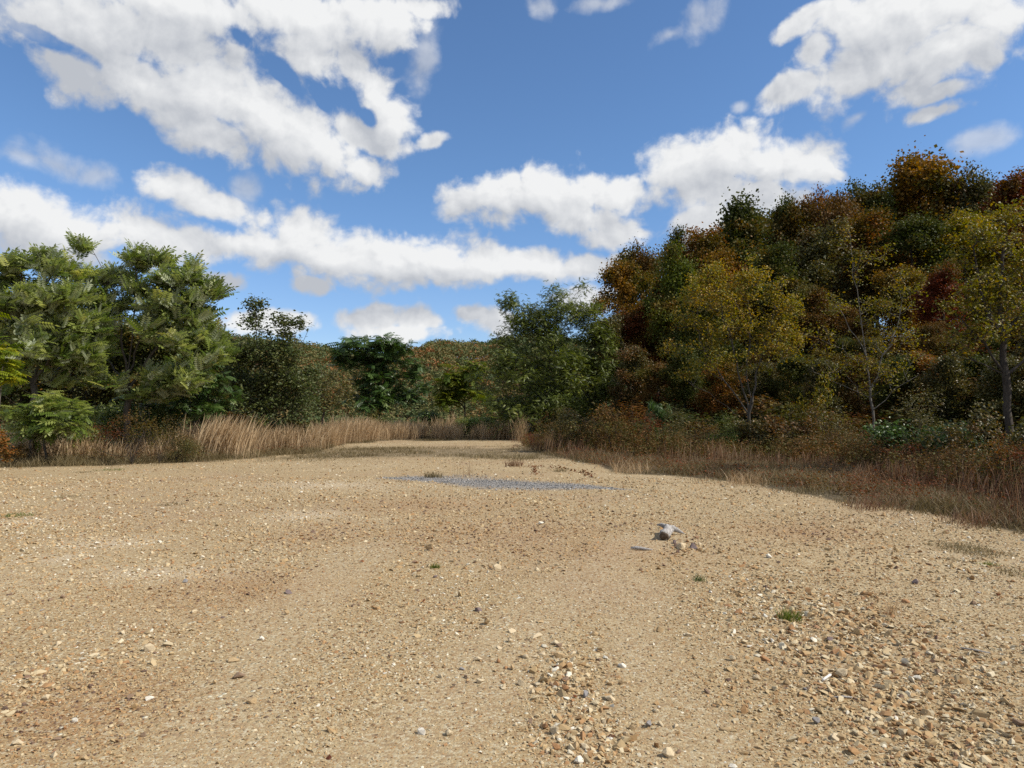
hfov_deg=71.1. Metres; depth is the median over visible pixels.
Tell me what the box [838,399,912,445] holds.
undergrowth bush
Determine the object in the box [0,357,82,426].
forest tree
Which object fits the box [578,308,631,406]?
forest tree
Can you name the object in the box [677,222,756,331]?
forest tree
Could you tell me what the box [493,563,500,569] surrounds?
stone
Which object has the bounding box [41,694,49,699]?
stone
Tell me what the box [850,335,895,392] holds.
forest tree
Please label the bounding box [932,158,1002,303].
forest tree
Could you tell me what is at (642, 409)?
undergrowth bush
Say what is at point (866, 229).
forest tree
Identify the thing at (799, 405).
leafy shrub
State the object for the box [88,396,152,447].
leafy shrub
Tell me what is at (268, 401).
wispy tree
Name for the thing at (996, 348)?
forest tree
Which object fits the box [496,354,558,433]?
forest tree
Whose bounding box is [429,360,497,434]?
leafy shrub
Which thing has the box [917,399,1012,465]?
leafy shrub
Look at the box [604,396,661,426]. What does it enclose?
undergrowth bush
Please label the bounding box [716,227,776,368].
forest tree
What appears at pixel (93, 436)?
leafy shrub
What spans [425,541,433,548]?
stone
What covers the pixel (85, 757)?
stone
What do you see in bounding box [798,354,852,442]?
forest tree
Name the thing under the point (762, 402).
undergrowth bush
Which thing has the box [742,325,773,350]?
forest tree
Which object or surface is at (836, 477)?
weeds
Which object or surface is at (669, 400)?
undergrowth bush
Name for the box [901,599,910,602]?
stone
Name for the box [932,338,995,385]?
undergrowth bush
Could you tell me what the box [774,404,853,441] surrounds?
undergrowth bush
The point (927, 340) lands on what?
undergrowth bush
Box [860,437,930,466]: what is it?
leafy shrub
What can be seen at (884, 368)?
sparse tree
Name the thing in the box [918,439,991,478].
leafy shrub
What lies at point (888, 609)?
grass tuft
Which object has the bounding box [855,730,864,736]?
stone
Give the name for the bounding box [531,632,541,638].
stone
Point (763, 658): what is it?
stone
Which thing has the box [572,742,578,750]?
stone
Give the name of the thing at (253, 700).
stone
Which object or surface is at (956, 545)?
grass tuft
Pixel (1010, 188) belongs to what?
forest tree
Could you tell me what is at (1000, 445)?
leafy shrub
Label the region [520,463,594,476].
creeping vine
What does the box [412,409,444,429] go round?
leafy shrub
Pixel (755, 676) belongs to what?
stone
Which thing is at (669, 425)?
undergrowth bush
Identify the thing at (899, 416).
undergrowth bush
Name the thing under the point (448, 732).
stone
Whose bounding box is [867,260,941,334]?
forest tree
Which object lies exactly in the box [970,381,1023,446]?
undergrowth bush
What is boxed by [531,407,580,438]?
leafy shrub
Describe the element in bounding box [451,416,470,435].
leafy shrub
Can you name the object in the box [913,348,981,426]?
forest tree
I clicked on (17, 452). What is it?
leafy shrub
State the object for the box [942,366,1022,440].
undergrowth bush
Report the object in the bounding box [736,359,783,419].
forest tree
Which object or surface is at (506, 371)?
feathery tree
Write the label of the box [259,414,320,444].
leafy shrub
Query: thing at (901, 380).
forest tree
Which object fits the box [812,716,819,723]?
stone
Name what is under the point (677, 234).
forest tree
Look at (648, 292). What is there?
forest tree
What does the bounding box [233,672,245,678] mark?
stone
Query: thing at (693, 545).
stone
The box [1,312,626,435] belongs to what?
forest
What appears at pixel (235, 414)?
forest tree
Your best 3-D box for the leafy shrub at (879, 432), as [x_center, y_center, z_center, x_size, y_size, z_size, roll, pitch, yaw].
[10.062,1.581,17.801,3.071,1.727,2.184,-2,-3,37]
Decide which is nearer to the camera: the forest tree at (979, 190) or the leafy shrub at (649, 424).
the leafy shrub at (649, 424)
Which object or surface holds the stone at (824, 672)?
on the ground at (394, 730)
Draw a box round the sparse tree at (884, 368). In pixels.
[795,220,939,441]
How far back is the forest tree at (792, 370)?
28.81 m
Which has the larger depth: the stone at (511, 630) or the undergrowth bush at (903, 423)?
the undergrowth bush at (903, 423)
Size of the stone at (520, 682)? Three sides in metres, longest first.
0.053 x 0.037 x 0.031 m
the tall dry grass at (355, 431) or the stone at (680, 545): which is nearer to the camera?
the stone at (680, 545)
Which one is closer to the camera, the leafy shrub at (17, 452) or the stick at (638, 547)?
the stick at (638, 547)
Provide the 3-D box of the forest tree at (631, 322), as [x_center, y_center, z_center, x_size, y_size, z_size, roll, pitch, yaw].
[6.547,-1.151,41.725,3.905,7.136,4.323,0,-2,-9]
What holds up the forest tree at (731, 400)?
on the ground at (394, 730)
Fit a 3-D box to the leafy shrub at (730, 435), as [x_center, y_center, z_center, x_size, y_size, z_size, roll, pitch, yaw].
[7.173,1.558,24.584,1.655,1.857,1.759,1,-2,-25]
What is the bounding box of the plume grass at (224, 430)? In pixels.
[181,412,279,457]
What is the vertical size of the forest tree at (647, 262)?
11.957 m
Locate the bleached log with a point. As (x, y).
(667, 531)
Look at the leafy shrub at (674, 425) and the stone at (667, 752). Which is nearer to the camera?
the stone at (667, 752)
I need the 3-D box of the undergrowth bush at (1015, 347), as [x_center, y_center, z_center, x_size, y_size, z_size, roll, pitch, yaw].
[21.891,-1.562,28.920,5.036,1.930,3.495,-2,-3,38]
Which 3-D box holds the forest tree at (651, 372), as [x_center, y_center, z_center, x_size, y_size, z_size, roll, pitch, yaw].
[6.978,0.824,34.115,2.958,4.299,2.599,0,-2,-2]
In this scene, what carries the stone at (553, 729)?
on the ground at (394, 730)
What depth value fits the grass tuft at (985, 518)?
9.97 m
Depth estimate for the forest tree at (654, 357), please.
40.60 m
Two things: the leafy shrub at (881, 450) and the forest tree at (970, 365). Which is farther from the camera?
the forest tree at (970, 365)
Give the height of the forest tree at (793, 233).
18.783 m
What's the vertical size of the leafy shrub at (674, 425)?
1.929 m
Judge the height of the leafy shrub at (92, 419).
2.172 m
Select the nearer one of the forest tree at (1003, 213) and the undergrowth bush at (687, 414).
the undergrowth bush at (687, 414)
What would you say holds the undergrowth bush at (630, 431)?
on the ground at (394, 730)
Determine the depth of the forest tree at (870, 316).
63.41 m
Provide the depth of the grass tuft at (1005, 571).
7.00 m
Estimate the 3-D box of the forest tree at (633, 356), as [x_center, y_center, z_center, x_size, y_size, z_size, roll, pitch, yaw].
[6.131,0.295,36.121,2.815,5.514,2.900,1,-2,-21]
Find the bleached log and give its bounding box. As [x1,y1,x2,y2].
[657,523,684,539]
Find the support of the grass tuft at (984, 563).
on the ground at (394, 730)
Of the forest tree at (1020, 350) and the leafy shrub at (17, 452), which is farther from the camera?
the forest tree at (1020, 350)
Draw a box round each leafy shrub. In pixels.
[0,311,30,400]
[0,390,97,461]
[0,424,17,461]
[0,441,30,461]
[46,395,104,453]
[59,428,118,453]
[70,418,122,460]
[86,408,162,464]
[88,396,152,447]
[101,403,184,452]
[109,356,243,429]
[145,425,182,462]
[154,414,210,462]
[201,415,270,444]
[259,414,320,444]
[277,335,360,428]
[321,332,434,418]
[333,415,388,434]
[365,407,387,425]
[380,418,422,427]
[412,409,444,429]
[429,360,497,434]
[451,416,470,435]
[461,413,497,435]
[501,412,533,433]
[510,432,548,449]
[529,412,586,448]
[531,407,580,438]
[541,407,610,449]
[585,414,647,452]
[588,399,636,451]
[628,410,672,448]
[643,397,673,448]
[644,400,696,453]
[671,416,722,454]
[691,402,742,450]
[718,413,775,452]
[742,413,824,455]
[764,410,792,445]
[769,427,855,461]
[781,367,851,448]
[797,399,882,458]
[826,419,901,456]
[852,416,985,462]
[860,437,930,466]
[887,383,982,456]
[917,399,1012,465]
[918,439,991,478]
[966,430,1023,478]
[982,425,1023,467]
[984,410,1023,470]
[1002,433,1023,483]
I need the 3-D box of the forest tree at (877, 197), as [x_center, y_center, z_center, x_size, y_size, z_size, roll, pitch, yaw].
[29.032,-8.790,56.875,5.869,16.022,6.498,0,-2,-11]
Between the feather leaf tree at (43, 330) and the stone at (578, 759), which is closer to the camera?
the stone at (578, 759)
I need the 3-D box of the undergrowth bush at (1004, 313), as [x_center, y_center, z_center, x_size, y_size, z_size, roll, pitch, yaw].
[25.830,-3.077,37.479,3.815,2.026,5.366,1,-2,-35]
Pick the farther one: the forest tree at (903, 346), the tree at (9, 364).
the forest tree at (903, 346)
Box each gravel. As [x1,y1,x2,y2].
[380,473,636,490]
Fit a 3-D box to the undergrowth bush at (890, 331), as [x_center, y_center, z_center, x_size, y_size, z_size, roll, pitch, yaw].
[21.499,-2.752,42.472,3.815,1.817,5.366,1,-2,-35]
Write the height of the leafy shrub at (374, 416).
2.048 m
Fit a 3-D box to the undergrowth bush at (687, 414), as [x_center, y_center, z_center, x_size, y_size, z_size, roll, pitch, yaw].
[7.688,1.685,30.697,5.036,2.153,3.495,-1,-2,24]
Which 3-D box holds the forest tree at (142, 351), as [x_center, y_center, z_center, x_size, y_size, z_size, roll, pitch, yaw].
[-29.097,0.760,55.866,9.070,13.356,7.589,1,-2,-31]
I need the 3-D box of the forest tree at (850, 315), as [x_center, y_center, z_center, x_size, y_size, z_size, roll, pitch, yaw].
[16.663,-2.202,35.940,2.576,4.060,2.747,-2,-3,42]
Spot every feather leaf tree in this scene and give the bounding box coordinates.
[0,241,119,456]
[57,228,243,453]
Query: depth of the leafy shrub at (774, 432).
22.62 m
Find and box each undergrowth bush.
[561,406,673,440]
[597,419,662,443]
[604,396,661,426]
[605,391,680,416]
[620,385,675,419]
[621,415,713,443]
[635,398,740,441]
[667,421,753,446]
[669,395,739,424]
[685,411,784,441]
[698,364,752,387]
[705,349,755,386]
[722,391,806,434]
[735,380,800,417]
[739,399,878,445]
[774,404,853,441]
[793,347,835,361]
[816,412,906,455]
[828,384,877,412]
[831,412,899,439]
[833,324,892,349]
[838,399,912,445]
[854,409,973,431]
[856,384,893,412]
[865,323,910,342]
[865,396,963,422]
[875,332,921,355]
[875,405,991,446]
[876,320,923,349]
[901,345,940,357]
[912,326,962,353]
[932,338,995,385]
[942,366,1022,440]
[956,328,1020,355]
[957,307,1021,333]
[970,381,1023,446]
[975,312,1023,357]
[976,424,1020,450]
[979,328,1023,352]
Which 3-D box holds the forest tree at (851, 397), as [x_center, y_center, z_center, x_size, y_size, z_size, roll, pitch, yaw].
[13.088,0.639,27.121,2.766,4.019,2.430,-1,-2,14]
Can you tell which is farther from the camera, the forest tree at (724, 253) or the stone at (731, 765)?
the forest tree at (724, 253)
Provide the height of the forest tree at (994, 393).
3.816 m
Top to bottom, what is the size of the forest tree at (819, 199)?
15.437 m
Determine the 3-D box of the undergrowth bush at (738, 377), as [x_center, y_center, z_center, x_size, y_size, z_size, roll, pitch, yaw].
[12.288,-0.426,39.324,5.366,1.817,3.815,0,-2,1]
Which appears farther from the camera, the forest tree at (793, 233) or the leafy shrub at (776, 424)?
the forest tree at (793, 233)
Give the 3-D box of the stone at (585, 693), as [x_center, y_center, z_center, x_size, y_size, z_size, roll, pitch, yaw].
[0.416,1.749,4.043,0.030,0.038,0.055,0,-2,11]
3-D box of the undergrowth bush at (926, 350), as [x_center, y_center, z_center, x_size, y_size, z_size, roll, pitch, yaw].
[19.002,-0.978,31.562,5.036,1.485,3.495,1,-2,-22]
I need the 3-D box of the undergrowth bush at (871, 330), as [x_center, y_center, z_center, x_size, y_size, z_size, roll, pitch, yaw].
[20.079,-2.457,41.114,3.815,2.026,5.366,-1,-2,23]
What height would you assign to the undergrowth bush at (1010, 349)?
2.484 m
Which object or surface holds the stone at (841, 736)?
on the ground at (394, 730)
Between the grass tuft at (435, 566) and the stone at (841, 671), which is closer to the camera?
the stone at (841, 671)
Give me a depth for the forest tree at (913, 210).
60.55 m
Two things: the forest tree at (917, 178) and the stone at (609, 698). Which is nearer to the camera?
the stone at (609, 698)
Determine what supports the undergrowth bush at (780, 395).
on the ground at (394, 730)
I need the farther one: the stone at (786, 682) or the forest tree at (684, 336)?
the forest tree at (684, 336)
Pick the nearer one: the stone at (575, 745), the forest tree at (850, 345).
the stone at (575, 745)
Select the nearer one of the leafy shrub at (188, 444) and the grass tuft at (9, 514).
the grass tuft at (9, 514)
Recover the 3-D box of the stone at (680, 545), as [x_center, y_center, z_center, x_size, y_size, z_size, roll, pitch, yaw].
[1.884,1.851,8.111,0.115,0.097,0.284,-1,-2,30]
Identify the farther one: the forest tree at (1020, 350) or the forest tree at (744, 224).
the forest tree at (744, 224)
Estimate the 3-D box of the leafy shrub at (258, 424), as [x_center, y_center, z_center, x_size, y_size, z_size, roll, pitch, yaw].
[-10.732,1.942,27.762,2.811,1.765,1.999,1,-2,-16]
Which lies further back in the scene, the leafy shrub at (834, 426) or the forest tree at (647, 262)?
the forest tree at (647, 262)
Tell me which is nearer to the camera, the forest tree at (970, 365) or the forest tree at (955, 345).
the forest tree at (970, 365)
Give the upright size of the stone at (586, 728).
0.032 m
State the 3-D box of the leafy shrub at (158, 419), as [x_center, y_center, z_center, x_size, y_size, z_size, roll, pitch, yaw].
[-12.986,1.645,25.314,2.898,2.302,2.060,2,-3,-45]
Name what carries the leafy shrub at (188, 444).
on the ground at (394, 730)
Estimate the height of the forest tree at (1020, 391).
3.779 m
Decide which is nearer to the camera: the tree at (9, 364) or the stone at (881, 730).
the stone at (881, 730)
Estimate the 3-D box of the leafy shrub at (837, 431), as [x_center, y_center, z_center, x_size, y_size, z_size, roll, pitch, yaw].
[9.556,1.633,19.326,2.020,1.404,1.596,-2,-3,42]
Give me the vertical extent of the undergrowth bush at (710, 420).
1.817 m
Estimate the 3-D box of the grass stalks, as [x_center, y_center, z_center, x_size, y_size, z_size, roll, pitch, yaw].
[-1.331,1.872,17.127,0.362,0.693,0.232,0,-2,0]
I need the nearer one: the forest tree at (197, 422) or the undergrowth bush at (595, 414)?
the undergrowth bush at (595, 414)
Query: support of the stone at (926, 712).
on the ground at (394, 730)
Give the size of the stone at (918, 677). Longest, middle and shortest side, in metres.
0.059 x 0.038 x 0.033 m
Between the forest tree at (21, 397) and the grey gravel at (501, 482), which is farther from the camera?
the forest tree at (21, 397)
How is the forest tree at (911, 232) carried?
on the ground at (394, 730)
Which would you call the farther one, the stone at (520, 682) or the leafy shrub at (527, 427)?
the leafy shrub at (527, 427)
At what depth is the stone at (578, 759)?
3.29 m
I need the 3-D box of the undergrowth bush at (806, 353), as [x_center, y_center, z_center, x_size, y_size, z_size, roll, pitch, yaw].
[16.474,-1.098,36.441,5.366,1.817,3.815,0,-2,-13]
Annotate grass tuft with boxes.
[1,511,38,517]
[155,501,187,505]
[424,471,443,477]
[430,561,441,568]
[504,458,523,466]
[608,457,653,473]
[692,574,706,581]
[726,469,779,485]
[772,605,806,621]
[838,490,917,511]
[873,597,907,616]
[922,538,991,552]
[926,504,1023,527]
[954,546,1015,557]
[975,560,1002,566]
[989,566,1023,576]
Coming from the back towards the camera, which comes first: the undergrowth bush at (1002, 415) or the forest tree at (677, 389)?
the forest tree at (677, 389)
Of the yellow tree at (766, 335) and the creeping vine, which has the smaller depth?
the creeping vine
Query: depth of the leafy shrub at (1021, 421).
14.01 m
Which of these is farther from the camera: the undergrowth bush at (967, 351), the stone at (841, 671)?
the undergrowth bush at (967, 351)
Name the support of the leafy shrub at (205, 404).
on the ground at (394, 730)
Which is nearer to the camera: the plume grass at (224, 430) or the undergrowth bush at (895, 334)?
the plume grass at (224, 430)
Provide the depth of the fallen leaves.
5.96 m
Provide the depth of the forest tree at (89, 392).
55.12 m
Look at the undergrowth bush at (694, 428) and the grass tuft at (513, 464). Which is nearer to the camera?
the grass tuft at (513, 464)
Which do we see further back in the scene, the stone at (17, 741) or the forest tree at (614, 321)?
the forest tree at (614, 321)
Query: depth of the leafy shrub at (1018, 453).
12.04 m
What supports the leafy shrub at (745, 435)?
on the ground at (394, 730)
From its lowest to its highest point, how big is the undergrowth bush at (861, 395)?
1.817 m
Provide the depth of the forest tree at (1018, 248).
39.83 m
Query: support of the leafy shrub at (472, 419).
on the ground at (394, 730)
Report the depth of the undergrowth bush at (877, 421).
25.75 m
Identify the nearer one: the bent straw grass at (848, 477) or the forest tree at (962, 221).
the bent straw grass at (848, 477)
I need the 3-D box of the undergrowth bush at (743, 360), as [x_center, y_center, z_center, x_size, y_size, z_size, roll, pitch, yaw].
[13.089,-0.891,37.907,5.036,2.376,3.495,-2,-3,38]
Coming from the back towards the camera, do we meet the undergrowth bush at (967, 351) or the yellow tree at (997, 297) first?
the undergrowth bush at (967, 351)
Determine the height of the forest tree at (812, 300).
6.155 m
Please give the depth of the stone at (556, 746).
3.41 m
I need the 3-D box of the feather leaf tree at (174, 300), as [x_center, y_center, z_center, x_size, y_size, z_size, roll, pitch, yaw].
[-12.325,-1.316,23.994,6.231,7.838,3.832,1,-2,-23]
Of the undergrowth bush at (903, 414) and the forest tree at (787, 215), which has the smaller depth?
the undergrowth bush at (903, 414)
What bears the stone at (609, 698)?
on the ground at (394, 730)
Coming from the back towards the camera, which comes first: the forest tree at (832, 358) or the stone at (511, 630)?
the forest tree at (832, 358)
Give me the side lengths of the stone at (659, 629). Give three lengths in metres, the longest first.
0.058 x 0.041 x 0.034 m
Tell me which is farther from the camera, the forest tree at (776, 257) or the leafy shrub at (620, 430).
the forest tree at (776, 257)
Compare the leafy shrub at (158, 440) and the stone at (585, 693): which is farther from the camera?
the leafy shrub at (158, 440)
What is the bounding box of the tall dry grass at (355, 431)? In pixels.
[0,410,533,459]
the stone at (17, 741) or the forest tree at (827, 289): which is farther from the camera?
the forest tree at (827, 289)
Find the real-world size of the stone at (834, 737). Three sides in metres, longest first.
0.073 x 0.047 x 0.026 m
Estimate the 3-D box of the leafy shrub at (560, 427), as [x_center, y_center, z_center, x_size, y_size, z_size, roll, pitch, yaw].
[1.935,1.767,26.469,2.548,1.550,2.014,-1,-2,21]
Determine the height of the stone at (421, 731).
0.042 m
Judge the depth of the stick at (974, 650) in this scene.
4.77 m
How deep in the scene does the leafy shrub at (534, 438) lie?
27.41 m
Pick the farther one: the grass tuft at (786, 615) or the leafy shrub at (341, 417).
the leafy shrub at (341, 417)
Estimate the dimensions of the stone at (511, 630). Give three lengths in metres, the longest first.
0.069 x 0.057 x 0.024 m
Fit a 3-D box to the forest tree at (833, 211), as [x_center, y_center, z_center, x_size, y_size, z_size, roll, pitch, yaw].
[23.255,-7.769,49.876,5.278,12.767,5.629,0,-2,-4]
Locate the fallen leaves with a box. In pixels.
[0,459,1023,759]
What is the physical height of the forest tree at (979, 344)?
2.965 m
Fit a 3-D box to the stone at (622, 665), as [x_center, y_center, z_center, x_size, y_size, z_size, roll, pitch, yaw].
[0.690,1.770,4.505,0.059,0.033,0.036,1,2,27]
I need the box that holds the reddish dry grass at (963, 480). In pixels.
[516,430,1023,523]
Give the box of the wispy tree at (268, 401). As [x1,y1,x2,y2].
[215,292,329,427]
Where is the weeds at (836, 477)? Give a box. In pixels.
[0,433,1023,518]
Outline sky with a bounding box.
[0,0,1023,358]
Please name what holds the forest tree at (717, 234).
on the ground at (394, 730)
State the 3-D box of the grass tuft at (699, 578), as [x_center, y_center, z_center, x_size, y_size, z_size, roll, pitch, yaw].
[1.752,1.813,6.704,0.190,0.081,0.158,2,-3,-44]
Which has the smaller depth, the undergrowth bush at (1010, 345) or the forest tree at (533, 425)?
the undergrowth bush at (1010, 345)
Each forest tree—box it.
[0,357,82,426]
[36,307,134,425]
[78,311,190,432]
[149,315,257,427]
[190,360,265,429]
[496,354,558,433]
[556,350,602,418]
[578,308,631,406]
[581,253,665,384]
[600,301,661,403]
[606,341,661,414]
[611,236,670,317]
[627,358,683,419]
[630,318,681,393]
[637,236,706,362]
[639,237,703,303]
[646,224,693,331]
[647,293,748,390]
[656,343,713,418]
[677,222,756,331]
[687,220,743,343]
[689,356,748,422]
[694,243,758,347]
[703,176,787,342]
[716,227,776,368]
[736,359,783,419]
[741,341,799,395]
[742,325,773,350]
[745,237,826,336]
[757,350,814,413]
[761,209,807,339]
[763,184,808,339]
[776,213,876,349]
[778,281,847,356]
[795,181,837,326]
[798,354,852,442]
[799,346,845,388]
[800,187,867,298]
[806,190,883,325]
[821,303,871,346]
[830,350,896,424]
[833,203,927,330]
[834,334,862,382]
[840,174,910,323]
[849,184,887,326]
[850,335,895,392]
[854,207,978,332]
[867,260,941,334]
[868,135,979,331]
[869,351,923,421]
[886,346,954,415]
[888,185,933,258]
[888,336,917,359]
[906,257,970,338]
[908,320,953,358]
[909,206,1008,308]
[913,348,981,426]
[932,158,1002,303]
[936,349,995,422]
[942,338,972,359]
[960,268,1023,334]
[963,323,991,359]
[965,344,1023,434]
[973,166,1023,265]
[976,226,1023,308]
[976,334,1015,364]
[977,180,1023,291]
[996,353,1023,424]
[1009,315,1023,352]
[1011,331,1023,377]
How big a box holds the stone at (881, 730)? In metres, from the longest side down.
0.072 x 0.045 x 0.026 m
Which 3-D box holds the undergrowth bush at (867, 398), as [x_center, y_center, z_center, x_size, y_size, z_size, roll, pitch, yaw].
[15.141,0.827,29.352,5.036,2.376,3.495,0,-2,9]
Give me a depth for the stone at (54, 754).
3.35 m
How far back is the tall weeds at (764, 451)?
20.31 m
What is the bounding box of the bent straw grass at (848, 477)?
[539,438,1023,531]
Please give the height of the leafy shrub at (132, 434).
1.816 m
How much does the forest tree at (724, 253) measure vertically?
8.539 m
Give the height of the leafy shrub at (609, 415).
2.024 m
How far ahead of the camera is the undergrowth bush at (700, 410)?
31.23 m
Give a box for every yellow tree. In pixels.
[655,249,817,433]
[931,196,1023,453]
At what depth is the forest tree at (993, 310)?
36.11 m
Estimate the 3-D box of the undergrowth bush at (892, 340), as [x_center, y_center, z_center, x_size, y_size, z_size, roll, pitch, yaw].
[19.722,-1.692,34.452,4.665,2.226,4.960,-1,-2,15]
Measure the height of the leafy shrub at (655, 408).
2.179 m
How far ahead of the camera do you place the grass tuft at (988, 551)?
7.93 m
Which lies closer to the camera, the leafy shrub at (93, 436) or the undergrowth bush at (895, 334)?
the leafy shrub at (93, 436)
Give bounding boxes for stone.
[12,739,23,744]
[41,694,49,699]
[50,751,57,757]
[81,754,88,759]
[144,643,154,651]
[145,696,154,700]
[227,657,238,661]
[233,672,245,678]
[246,697,261,703]
[417,727,425,734]
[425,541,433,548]
[445,729,452,735]
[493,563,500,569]
[508,628,516,632]
[517,679,525,685]
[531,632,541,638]
[549,725,558,733]
[552,742,559,749]
[553,651,565,657]
[561,684,568,689]
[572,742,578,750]
[574,755,583,763]
[580,743,588,748]
[583,690,587,697]
[583,725,590,731]
[604,695,614,700]
[618,663,625,667]
[656,627,663,631]
[662,747,673,757]
[676,542,685,548]
[690,543,697,548]
[719,727,730,731]
[728,763,736,767]
[752,674,760,679]
[760,655,769,661]
[783,679,790,684]
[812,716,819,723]
[822,669,827,675]
[831,733,839,741]
[836,668,847,675]
[837,733,845,739]
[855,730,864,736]
[874,726,886,733]
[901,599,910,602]
[913,675,920,679]
[920,708,930,715]
[1012,718,1023,725]
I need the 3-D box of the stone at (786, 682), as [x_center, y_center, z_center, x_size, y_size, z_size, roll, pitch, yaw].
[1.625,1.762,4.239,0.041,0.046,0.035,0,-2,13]
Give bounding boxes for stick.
[630,546,652,549]
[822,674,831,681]
[960,647,989,653]
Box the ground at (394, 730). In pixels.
[0,342,1023,767]
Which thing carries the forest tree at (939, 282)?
on the ground at (394, 730)
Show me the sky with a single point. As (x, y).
(371, 168)
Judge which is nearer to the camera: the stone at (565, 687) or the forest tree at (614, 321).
the stone at (565, 687)
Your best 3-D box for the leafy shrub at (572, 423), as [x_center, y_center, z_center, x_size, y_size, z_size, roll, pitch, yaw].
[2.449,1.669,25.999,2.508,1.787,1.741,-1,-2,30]
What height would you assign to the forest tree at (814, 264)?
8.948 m
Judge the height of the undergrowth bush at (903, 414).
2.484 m
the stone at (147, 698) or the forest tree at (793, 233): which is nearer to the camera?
the stone at (147, 698)
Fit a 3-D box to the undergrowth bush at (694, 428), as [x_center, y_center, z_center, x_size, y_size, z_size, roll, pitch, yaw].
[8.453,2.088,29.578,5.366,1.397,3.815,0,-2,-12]
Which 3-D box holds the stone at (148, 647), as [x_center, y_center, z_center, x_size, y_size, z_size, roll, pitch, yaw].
[-2.425,1.762,4.770,0.092,0.071,0.047,-1,-2,28]
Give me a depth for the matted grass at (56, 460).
20.18 m
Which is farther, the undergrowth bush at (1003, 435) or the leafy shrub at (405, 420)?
the leafy shrub at (405, 420)
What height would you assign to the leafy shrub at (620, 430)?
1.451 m
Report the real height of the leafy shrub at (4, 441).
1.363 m
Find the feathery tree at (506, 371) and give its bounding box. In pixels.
[464,273,621,438]
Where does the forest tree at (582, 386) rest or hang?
on the ground at (394, 730)
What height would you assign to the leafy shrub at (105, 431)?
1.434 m
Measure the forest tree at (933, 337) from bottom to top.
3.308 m
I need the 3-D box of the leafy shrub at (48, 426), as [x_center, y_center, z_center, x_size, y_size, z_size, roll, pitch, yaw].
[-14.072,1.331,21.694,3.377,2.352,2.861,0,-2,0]
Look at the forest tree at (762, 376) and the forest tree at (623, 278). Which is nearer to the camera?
the forest tree at (762, 376)
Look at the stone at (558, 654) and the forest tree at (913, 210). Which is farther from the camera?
the forest tree at (913, 210)
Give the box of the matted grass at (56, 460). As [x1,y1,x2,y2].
[0,371,1023,535]
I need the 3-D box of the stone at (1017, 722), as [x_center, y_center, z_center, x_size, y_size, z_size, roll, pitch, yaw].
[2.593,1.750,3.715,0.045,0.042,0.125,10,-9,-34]
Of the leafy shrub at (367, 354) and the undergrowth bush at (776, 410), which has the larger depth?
the leafy shrub at (367, 354)
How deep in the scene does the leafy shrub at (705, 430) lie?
23.29 m
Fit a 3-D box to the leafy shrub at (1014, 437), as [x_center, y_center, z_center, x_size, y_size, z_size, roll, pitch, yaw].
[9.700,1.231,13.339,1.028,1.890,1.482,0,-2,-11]
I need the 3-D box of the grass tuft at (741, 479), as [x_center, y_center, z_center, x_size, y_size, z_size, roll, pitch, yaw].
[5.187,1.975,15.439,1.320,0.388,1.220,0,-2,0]
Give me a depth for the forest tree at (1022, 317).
30.16 m
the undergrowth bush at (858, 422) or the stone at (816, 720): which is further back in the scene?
the undergrowth bush at (858, 422)
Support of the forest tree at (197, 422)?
on the ground at (394, 730)
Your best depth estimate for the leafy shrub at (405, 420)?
42.94 m
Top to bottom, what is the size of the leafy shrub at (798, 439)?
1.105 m
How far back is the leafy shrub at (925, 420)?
18.32 m
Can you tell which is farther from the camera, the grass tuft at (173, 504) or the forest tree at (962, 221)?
the forest tree at (962, 221)
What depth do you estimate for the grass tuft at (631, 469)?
18.03 m
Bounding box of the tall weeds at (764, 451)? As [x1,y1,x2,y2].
[520,410,1023,498]
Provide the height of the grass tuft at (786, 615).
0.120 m
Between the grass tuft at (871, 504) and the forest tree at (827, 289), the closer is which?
the grass tuft at (871, 504)
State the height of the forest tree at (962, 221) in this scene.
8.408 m
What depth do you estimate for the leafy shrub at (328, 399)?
33.46 m
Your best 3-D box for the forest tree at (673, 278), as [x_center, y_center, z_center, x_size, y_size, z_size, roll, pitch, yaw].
[9.197,-3.143,40.374,4.482,10.394,4.678,0,-2,-8]
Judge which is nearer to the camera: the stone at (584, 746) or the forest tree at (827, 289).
the stone at (584, 746)
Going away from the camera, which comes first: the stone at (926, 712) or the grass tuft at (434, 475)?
the stone at (926, 712)
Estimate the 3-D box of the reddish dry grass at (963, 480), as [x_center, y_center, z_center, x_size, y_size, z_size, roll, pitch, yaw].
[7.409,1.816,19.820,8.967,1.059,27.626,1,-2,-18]
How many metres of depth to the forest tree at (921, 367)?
25.55 m
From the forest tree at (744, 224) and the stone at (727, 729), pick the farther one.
the forest tree at (744, 224)
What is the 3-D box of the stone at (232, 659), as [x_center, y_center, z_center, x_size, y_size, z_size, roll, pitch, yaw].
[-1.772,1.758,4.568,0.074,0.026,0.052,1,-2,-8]
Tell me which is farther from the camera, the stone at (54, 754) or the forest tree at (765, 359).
the forest tree at (765, 359)
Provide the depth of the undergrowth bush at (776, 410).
25.84 m

